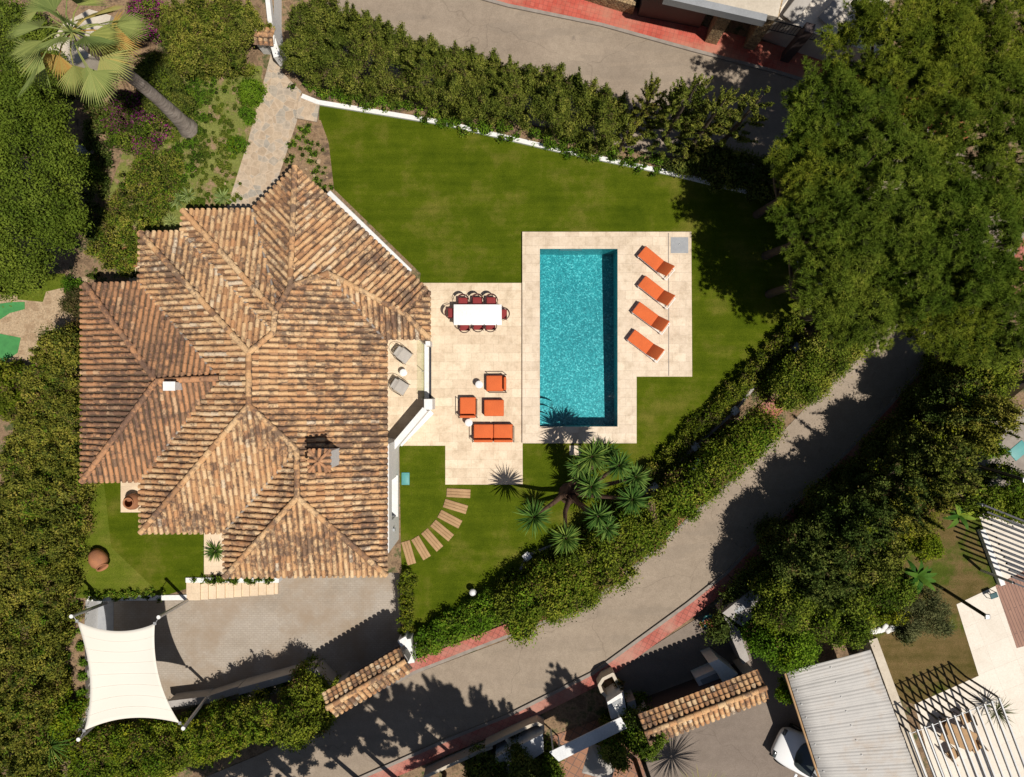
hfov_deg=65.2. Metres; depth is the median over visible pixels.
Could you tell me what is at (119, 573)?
lawn
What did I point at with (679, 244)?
shower tray
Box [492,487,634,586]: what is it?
box hedge
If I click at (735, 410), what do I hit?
wall pillar
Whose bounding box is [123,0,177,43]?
bougainvillea
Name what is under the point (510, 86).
cypress hedge
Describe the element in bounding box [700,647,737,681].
gate wall
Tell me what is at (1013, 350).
pine tree
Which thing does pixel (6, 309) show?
green floor
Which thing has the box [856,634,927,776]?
party wall
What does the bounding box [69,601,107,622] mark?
sail pole
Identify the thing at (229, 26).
garden hedge
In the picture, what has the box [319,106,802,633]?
lawn
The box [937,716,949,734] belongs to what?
patio chair
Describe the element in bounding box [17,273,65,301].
lawn
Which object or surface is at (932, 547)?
yellow shrub
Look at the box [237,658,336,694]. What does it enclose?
garden wall
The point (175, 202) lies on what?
agave
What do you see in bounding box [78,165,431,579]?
villa
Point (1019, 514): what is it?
yellow shrub
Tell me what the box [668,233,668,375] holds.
deck joint
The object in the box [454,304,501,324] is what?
dining table
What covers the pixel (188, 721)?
sail pole
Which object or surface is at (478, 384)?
side table
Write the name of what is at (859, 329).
pine tree
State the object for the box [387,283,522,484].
terrace
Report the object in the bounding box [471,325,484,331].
dining chair
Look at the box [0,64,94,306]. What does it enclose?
canopy tree
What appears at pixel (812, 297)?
pine tree
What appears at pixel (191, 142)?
ground cover
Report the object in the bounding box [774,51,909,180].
pine tree
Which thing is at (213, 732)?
mixed shrubbery
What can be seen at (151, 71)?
garden hedge
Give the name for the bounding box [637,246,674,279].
sun lounger
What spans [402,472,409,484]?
pool float
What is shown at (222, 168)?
grass tufts
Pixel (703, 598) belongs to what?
pavement
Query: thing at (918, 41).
pine tree
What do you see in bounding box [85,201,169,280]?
ground cover
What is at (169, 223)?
agave
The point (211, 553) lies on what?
spiky plant
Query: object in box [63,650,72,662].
edging plant
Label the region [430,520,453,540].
stepping slab
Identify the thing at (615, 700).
gate wall
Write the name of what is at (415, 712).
road
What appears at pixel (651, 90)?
bush
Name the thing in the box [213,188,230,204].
agave
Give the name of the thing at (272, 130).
path
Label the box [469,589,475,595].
globe lamp
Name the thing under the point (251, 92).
round bush
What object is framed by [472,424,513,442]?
sofa
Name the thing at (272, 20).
boundary wall
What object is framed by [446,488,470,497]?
stepping slab
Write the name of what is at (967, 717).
patio chair
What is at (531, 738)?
roof
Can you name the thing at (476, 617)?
hedge
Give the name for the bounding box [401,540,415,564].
stepping slab
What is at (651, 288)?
sun lounger
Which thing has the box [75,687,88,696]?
edging plant
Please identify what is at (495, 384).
armchair
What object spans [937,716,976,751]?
patio table
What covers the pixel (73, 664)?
planting strip
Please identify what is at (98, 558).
clay jar
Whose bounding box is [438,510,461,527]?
stepping slab
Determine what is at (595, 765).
parasol
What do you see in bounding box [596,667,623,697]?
planter wall
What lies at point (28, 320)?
yard
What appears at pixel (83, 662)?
edging plant
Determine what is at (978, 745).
patio chair
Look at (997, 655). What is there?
patio
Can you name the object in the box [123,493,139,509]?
clay jar
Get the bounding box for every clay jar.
[88,548,108,571]
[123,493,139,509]
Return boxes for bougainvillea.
[95,87,173,157]
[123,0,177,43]
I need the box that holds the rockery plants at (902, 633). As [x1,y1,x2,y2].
[893,621,917,646]
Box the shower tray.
[671,237,687,252]
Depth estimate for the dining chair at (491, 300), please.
35.50 m
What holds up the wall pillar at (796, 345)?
on the ground at (582, 710)
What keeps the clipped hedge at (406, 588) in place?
on the lawn at (431, 204)
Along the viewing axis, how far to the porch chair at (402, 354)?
35.58 m
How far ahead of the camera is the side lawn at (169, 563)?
35.99 m
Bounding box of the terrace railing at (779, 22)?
[769,20,821,42]
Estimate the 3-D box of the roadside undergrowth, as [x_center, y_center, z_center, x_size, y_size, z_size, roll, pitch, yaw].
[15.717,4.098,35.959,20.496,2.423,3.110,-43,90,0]
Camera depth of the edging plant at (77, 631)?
35.84 m
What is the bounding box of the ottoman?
[484,400,503,415]
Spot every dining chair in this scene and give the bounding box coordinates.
[444,306,453,318]
[456,294,468,303]
[458,325,470,332]
[470,293,483,303]
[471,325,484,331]
[484,293,497,303]
[484,324,496,331]
[501,307,509,319]
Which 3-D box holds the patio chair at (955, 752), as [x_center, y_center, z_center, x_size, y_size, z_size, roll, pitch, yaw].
[19.595,16.252,35.536,0.492,0.891,0.476,-40,90,0]
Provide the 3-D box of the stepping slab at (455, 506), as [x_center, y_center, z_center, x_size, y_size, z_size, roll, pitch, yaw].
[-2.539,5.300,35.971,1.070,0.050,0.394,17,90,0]
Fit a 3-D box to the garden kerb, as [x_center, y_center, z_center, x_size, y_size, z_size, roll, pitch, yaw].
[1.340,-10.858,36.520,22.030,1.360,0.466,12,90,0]
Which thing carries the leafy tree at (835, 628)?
on the ground at (582, 710)
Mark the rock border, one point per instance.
(889, 629)
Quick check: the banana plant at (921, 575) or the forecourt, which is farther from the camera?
the forecourt
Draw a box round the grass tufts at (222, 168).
[148,71,251,213]
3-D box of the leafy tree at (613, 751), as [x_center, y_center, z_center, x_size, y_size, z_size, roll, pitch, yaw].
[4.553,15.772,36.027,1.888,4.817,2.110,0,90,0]
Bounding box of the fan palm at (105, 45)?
[4,0,197,138]
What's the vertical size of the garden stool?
0.428 m
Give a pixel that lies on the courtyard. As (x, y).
(574, 763)
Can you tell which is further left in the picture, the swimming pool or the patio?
the swimming pool
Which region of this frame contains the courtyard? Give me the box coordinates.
[547,719,644,776]
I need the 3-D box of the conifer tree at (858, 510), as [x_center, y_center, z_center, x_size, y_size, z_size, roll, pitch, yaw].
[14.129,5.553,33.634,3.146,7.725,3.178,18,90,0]
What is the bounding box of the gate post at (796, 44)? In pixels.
[780,22,815,62]
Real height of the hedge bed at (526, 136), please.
0.001 m
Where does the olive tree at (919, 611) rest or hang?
on the neighbour lawn at (922, 664)
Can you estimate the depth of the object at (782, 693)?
35.23 m
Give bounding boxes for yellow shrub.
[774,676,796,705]
[869,605,910,626]
[900,531,945,563]
[975,440,1011,460]
[980,485,1023,526]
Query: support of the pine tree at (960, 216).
on the ground at (582, 710)
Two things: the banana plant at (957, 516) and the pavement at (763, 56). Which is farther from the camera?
the pavement at (763, 56)
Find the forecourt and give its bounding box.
[616,612,818,776]
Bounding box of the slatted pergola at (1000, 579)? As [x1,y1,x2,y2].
[955,497,1023,587]
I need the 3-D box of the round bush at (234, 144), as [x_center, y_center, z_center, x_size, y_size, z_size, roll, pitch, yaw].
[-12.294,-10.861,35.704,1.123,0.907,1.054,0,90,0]
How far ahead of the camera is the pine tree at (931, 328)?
30.14 m
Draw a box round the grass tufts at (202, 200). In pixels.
[161,70,255,213]
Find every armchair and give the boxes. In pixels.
[458,397,477,417]
[486,374,506,392]
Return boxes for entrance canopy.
[549,713,626,760]
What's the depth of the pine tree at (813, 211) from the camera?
29.00 m
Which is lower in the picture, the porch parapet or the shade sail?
the shade sail
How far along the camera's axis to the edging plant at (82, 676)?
35.75 m
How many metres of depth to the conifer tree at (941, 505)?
31.98 m
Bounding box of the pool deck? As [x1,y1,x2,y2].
[522,232,691,442]
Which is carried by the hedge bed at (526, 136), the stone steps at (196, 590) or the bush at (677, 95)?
the bush at (677, 95)
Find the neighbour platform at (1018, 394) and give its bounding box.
[858,383,1023,776]
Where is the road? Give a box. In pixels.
[207,0,1010,776]
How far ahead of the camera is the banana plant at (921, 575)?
33.44 m
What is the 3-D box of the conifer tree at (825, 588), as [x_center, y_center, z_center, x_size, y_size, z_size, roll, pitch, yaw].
[12.564,7.511,34.332,3.894,6.593,3.878,41,90,0]
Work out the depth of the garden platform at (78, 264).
36.00 m
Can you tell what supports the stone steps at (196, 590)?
on the driveway
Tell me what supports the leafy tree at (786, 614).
on the ground at (582, 710)
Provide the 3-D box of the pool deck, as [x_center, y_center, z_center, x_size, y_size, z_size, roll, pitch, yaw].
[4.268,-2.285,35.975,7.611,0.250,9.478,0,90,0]
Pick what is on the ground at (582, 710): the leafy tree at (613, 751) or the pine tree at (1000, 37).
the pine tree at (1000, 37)
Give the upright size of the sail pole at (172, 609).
3.033 m
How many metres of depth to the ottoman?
35.56 m
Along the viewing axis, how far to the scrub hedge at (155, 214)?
35.41 m
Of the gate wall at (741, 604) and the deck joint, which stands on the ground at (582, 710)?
the gate wall at (741, 604)
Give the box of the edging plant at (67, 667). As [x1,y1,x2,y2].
[63,665,72,673]
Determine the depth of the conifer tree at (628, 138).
33.87 m
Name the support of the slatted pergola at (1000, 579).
on the neighbour lawn at (922, 664)
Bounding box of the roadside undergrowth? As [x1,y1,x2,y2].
[699,321,1023,648]
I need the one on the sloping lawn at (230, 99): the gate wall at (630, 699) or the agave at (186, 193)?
the agave at (186, 193)
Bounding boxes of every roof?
[48,9,113,69]
[495,725,543,773]
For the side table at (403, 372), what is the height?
0.420 m
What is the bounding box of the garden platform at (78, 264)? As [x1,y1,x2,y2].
[0,0,748,776]
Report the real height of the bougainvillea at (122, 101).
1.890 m
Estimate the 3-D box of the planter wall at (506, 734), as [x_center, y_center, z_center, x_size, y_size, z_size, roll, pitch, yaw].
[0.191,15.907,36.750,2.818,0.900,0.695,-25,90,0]
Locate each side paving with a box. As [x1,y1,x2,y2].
[121,481,140,511]
[129,266,139,282]
[204,533,224,573]
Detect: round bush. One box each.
[58,275,88,298]
[224,134,249,157]
[235,76,269,109]
[238,106,256,127]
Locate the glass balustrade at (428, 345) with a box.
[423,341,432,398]
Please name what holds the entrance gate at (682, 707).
on the forecourt
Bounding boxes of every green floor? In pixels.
[0,302,24,318]
[0,334,20,361]
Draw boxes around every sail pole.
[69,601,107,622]
[76,726,94,741]
[153,599,188,624]
[178,688,213,729]
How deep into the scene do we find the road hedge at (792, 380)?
33.90 m
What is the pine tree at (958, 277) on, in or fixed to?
on the ground at (582, 710)
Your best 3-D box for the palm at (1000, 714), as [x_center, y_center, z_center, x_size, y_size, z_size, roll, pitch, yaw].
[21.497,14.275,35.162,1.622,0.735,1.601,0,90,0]
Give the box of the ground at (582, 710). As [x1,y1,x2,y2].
[94,0,1023,776]
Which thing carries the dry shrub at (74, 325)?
on the yard at (28, 320)
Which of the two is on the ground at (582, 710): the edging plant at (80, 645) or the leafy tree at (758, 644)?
the leafy tree at (758, 644)
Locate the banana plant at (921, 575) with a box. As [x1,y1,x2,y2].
[899,559,936,593]
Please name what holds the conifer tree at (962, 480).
on the ground at (582, 710)
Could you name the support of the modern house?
on the ground at (582, 710)
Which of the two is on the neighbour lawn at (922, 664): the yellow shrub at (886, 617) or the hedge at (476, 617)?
the yellow shrub at (886, 617)
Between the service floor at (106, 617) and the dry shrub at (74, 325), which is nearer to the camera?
the dry shrub at (74, 325)
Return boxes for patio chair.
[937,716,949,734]
[943,743,958,765]
[953,708,977,725]
[972,739,988,752]
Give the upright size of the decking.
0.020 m
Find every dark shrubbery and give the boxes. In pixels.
[79,87,115,242]
[662,138,788,204]
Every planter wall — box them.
[423,740,492,776]
[485,715,543,747]
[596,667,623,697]
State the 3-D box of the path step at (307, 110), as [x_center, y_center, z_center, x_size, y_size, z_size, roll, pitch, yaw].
[-9.148,-12.547,35.940,0.977,0.120,1.019,10,90,0]
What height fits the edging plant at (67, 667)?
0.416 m
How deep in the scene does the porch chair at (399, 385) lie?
35.58 m
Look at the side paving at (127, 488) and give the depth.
35.97 m
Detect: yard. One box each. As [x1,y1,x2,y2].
[0,277,86,388]
[18,0,155,146]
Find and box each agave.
[161,213,179,229]
[168,193,186,208]
[179,186,196,203]
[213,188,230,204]
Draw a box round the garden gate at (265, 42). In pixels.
[251,27,279,54]
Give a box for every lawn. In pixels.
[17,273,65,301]
[95,61,262,260]
[104,482,204,594]
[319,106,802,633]
[868,496,996,703]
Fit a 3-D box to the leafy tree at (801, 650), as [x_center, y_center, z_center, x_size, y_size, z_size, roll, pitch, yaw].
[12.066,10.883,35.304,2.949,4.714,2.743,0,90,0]
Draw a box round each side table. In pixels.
[400,369,406,375]
[465,419,472,425]
[475,381,482,387]
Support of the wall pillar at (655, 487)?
on the ground at (582, 710)
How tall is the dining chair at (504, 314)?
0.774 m
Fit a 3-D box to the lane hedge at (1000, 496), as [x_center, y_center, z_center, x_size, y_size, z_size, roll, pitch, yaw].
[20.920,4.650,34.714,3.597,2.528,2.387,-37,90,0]
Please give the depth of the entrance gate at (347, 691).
33.99 m
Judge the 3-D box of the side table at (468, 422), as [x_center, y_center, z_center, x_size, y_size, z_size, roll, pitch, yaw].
[-1.922,1.516,35.749,0.340,0.460,0.340,0,90,0]
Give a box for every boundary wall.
[265,0,282,43]
[271,38,293,72]
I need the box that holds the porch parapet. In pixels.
[394,399,434,448]
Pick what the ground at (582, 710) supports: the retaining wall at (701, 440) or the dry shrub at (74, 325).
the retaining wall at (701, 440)
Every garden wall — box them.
[168,678,245,706]
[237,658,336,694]
[398,631,416,662]
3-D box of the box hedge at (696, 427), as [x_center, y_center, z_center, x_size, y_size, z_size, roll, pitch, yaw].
[9.422,0.602,35.532,1.389,1.782,10.494,45,90,0]
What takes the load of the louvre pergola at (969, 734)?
on the neighbour lawn at (922, 664)
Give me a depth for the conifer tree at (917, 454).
32.63 m
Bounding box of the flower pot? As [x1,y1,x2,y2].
[698,614,715,628]
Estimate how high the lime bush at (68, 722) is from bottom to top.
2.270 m
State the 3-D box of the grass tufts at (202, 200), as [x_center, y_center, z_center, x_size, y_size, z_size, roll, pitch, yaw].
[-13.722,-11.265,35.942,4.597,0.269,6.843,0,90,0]
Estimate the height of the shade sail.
0.231 m
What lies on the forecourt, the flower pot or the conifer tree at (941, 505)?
the flower pot
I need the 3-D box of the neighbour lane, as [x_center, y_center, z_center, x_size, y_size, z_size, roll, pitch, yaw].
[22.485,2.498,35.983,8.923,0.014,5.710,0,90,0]
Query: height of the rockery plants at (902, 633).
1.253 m
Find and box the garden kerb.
[301,94,747,193]
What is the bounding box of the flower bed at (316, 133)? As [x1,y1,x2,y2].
[282,120,333,192]
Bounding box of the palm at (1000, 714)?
[984,696,1016,729]
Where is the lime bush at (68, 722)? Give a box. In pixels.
[43,683,89,741]
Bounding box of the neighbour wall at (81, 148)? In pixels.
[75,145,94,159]
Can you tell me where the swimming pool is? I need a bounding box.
[540,249,616,426]
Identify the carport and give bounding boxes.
[781,645,917,776]
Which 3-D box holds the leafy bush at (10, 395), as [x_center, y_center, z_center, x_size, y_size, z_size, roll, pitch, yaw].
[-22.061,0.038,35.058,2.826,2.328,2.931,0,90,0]
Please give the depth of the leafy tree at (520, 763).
34.90 m
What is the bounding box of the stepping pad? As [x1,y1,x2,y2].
[570,446,580,454]
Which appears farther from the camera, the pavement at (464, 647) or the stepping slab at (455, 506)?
the pavement at (464, 647)
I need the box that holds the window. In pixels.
[392,475,397,516]
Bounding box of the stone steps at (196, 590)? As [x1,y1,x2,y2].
[186,577,282,599]
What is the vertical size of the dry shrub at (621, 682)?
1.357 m
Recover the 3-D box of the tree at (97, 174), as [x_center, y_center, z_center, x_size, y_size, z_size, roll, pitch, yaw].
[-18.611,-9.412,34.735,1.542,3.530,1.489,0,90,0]
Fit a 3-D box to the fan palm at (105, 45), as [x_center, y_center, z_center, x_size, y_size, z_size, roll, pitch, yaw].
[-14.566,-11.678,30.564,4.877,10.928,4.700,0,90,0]
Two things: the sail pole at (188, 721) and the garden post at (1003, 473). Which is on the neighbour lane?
the garden post at (1003, 473)
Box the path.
[227,55,301,209]
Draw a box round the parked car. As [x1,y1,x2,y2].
[771,723,819,776]
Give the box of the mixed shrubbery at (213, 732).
[53,682,292,776]
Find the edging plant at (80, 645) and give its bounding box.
[74,641,83,651]
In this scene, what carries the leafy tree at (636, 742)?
on the courtyard
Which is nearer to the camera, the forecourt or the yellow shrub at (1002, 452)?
the yellow shrub at (1002, 452)
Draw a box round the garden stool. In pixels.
[985,589,997,598]
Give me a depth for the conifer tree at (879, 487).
32.42 m
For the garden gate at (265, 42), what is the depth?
34.46 m
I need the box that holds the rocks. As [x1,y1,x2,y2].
[224,156,327,184]
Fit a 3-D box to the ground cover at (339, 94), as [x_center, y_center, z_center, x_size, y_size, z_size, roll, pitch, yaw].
[-1.506,-11.726,35.752,17.347,1.507,1.367,12,90,0]
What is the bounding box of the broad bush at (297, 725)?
[270,653,341,753]
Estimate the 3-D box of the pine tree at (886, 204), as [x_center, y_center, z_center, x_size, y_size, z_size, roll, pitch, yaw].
[13.130,-6.742,31.935,5.937,10.544,5.523,-37,90,0]
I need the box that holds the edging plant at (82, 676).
[76,672,87,682]
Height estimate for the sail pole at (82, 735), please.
3.983 m
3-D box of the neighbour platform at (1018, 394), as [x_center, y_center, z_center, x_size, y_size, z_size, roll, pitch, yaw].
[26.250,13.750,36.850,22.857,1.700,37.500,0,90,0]
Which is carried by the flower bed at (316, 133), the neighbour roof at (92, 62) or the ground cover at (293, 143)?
the ground cover at (293, 143)
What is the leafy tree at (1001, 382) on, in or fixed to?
on the ground at (582, 710)
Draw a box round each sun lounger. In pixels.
[627,329,664,362]
[632,302,669,334]
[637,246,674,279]
[637,275,675,308]
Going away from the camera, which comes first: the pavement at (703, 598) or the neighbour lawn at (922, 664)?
the neighbour lawn at (922, 664)
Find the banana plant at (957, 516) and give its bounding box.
[942,503,975,528]
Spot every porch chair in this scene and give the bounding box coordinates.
[388,377,409,395]
[392,345,411,364]
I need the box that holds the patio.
[914,514,1023,776]
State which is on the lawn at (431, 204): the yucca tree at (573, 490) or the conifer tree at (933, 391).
the yucca tree at (573, 490)
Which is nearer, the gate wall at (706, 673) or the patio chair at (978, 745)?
the patio chair at (978, 745)
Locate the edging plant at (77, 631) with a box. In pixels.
[69,628,80,637]
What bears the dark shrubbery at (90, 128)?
on the garden platform at (78, 264)
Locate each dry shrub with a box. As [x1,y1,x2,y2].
[57,285,81,319]
[59,316,81,336]
[610,677,624,691]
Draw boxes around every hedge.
[0,0,83,105]
[0,323,100,776]
[81,585,165,602]
[82,144,184,277]
[131,49,200,129]
[153,0,275,84]
[189,575,274,585]
[276,0,632,158]
[396,567,418,636]
[411,586,508,661]
[487,399,791,647]
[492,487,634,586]
[636,316,810,486]
[753,320,878,415]
[949,458,1023,521]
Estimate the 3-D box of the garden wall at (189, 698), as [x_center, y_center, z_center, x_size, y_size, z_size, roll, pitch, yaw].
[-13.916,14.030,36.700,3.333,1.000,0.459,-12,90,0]
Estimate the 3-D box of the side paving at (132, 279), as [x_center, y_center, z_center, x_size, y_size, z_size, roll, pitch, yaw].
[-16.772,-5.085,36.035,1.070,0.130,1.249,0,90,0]
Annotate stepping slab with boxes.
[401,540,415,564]
[411,535,430,559]
[421,528,442,551]
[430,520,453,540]
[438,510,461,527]
[443,499,467,513]
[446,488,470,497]
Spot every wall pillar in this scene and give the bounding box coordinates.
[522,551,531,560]
[650,482,658,490]
[691,441,698,451]
[730,406,739,415]
[790,342,800,351]
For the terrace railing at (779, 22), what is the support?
on the modern house
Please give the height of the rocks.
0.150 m
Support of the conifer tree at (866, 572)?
on the ground at (582, 710)
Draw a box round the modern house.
[585,0,888,67]
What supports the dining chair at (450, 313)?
on the terrace
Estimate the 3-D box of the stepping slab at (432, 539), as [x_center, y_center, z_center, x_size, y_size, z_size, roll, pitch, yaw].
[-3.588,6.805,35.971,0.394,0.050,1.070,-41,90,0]
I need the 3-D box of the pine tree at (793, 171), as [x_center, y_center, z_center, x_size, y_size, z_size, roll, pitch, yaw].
[11.328,-7.533,32.418,4.248,9.569,3.969,0,90,0]
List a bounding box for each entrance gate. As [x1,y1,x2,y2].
[322,645,412,716]
[636,658,768,745]
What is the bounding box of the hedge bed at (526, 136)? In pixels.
[310,93,754,186]
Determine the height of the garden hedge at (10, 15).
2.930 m
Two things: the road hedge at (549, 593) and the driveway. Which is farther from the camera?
the driveway
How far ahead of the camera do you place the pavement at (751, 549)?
37.10 m
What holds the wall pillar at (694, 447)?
on the ground at (582, 710)
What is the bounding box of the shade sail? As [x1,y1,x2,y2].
[78,622,178,729]
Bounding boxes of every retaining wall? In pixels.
[87,595,186,600]
[510,362,773,586]
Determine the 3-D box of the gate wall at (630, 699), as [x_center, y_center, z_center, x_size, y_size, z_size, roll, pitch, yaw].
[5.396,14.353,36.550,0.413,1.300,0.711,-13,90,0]
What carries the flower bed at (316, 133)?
on the garden platform at (78, 264)
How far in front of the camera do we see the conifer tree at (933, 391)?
33.39 m
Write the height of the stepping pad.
0.130 m
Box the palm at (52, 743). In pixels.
[39,729,74,770]
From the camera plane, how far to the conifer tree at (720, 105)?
32.05 m
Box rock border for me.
[871,623,904,633]
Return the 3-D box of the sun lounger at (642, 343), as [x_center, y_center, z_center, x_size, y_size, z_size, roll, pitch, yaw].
[5.948,-1.890,35.414,1.700,0.872,0.630,37,90,0]
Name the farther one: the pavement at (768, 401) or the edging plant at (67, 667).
the pavement at (768, 401)
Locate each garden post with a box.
[944,589,989,618]
[972,462,1023,481]
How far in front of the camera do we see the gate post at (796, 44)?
35.17 m
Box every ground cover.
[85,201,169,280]
[146,70,228,202]
[283,121,334,190]
[288,74,669,176]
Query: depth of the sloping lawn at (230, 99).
36.00 m
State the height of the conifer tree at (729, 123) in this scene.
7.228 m
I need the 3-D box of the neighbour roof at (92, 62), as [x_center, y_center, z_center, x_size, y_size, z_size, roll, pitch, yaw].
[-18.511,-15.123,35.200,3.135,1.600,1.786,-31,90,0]
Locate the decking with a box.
[995,571,1023,647]
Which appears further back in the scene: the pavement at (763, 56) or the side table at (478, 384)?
the pavement at (763, 56)
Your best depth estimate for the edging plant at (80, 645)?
35.73 m
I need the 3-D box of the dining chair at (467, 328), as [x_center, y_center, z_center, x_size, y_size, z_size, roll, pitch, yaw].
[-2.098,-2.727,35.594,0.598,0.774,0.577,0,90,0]
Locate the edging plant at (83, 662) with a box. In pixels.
[77,657,87,666]
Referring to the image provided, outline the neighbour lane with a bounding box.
[969,409,1023,493]
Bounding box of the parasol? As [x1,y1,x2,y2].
[582,744,613,776]
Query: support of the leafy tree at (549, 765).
on the courtyard
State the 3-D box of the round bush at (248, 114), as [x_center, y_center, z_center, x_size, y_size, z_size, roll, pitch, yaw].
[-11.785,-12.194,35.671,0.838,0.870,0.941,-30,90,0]
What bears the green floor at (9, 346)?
on the yard at (28, 320)
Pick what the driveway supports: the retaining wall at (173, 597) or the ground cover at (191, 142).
the retaining wall at (173, 597)
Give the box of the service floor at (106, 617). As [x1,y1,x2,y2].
[98,601,113,630]
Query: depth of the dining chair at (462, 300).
35.50 m
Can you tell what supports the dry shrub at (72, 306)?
on the yard at (28, 320)
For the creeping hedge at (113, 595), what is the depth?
35.83 m
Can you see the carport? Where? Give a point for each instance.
(849, 719)
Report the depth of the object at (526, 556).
35.69 m
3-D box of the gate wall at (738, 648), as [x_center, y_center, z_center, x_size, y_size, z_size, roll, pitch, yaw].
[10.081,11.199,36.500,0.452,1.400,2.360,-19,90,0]
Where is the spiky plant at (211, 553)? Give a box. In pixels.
[201,541,223,561]
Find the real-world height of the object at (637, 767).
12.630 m
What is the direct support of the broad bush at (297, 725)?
on the ground at (582, 710)
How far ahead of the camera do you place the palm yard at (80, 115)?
35.99 m
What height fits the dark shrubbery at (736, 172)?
1.718 m
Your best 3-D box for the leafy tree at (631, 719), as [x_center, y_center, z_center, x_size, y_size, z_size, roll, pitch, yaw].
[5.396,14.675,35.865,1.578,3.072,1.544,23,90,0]
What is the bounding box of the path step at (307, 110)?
[295,96,319,121]
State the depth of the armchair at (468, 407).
35.55 m
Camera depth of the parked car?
36.34 m
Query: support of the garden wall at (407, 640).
on the ground at (582, 710)
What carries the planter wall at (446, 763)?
on the ground at (582, 710)
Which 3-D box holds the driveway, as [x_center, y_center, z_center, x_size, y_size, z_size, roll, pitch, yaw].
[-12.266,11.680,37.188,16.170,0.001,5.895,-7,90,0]
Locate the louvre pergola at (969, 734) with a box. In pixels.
[898,676,1023,776]
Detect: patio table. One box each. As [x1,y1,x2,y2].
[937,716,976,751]
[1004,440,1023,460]
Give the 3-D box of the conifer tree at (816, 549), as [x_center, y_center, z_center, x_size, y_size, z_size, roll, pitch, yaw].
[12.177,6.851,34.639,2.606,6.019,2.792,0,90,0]
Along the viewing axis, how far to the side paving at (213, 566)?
35.97 m
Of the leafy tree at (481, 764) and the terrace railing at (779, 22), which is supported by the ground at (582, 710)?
the leafy tree at (481, 764)
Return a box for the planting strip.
[58,604,85,717]
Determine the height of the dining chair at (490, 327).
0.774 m
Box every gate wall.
[605,684,625,718]
[624,689,636,709]
[691,663,719,685]
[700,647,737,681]
[714,583,767,625]
[716,607,748,663]
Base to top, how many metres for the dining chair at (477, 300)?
0.774 m
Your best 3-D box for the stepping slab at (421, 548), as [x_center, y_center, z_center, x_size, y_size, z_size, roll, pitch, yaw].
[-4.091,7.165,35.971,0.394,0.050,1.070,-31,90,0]
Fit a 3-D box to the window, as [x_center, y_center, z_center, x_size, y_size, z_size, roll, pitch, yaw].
[-5.190,4.732,34.569,0.345,1.338,1.811,0,90,0]
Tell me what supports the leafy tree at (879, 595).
on the ground at (582, 710)
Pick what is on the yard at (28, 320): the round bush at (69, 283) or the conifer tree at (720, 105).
the round bush at (69, 283)
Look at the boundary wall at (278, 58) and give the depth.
34.85 m
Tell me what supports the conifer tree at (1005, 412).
on the ground at (582, 710)
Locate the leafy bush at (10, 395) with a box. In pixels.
[0,357,25,419]
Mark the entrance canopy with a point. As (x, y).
(588, 739)
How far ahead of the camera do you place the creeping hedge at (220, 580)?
35.71 m
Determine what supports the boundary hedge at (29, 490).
on the ground at (582, 710)
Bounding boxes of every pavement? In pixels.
[358,572,731,776]
[372,432,781,694]
[482,0,969,137]
[725,233,1023,579]
[737,397,782,426]
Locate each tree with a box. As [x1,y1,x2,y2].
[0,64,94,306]
[80,156,110,190]
[462,740,510,776]
[501,731,542,776]
[514,437,650,554]
[534,737,567,776]
[595,710,633,775]
[609,118,647,152]
[614,691,641,735]
[617,689,671,761]
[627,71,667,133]
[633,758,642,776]
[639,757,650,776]
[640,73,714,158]
[671,85,746,161]
[713,86,774,158]
[730,553,818,637]
[735,612,781,663]
[747,512,840,578]
[752,131,871,232]
[754,601,822,677]
[758,516,869,615]
[761,181,888,293]
[765,234,869,329]
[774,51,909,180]
[784,479,908,562]
[794,112,963,283]
[795,270,909,356]
[798,517,922,591]
[807,580,882,650]
[813,0,990,134]
[823,454,955,534]
[842,464,956,543]
[854,415,996,480]
[856,163,1023,329]
[857,554,919,613]
[859,425,991,500]
[863,235,978,332]
[869,265,1003,365]
[870,35,1023,216]
[887,369,998,440]
[892,585,956,639]
[903,248,1023,372]
[907,0,1023,99]
[907,341,1023,398]
[911,379,1023,458]
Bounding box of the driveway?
[114,573,400,710]
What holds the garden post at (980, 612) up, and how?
on the neighbour lawn at (922, 664)
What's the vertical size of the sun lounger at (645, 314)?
0.872 m
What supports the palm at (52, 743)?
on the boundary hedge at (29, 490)

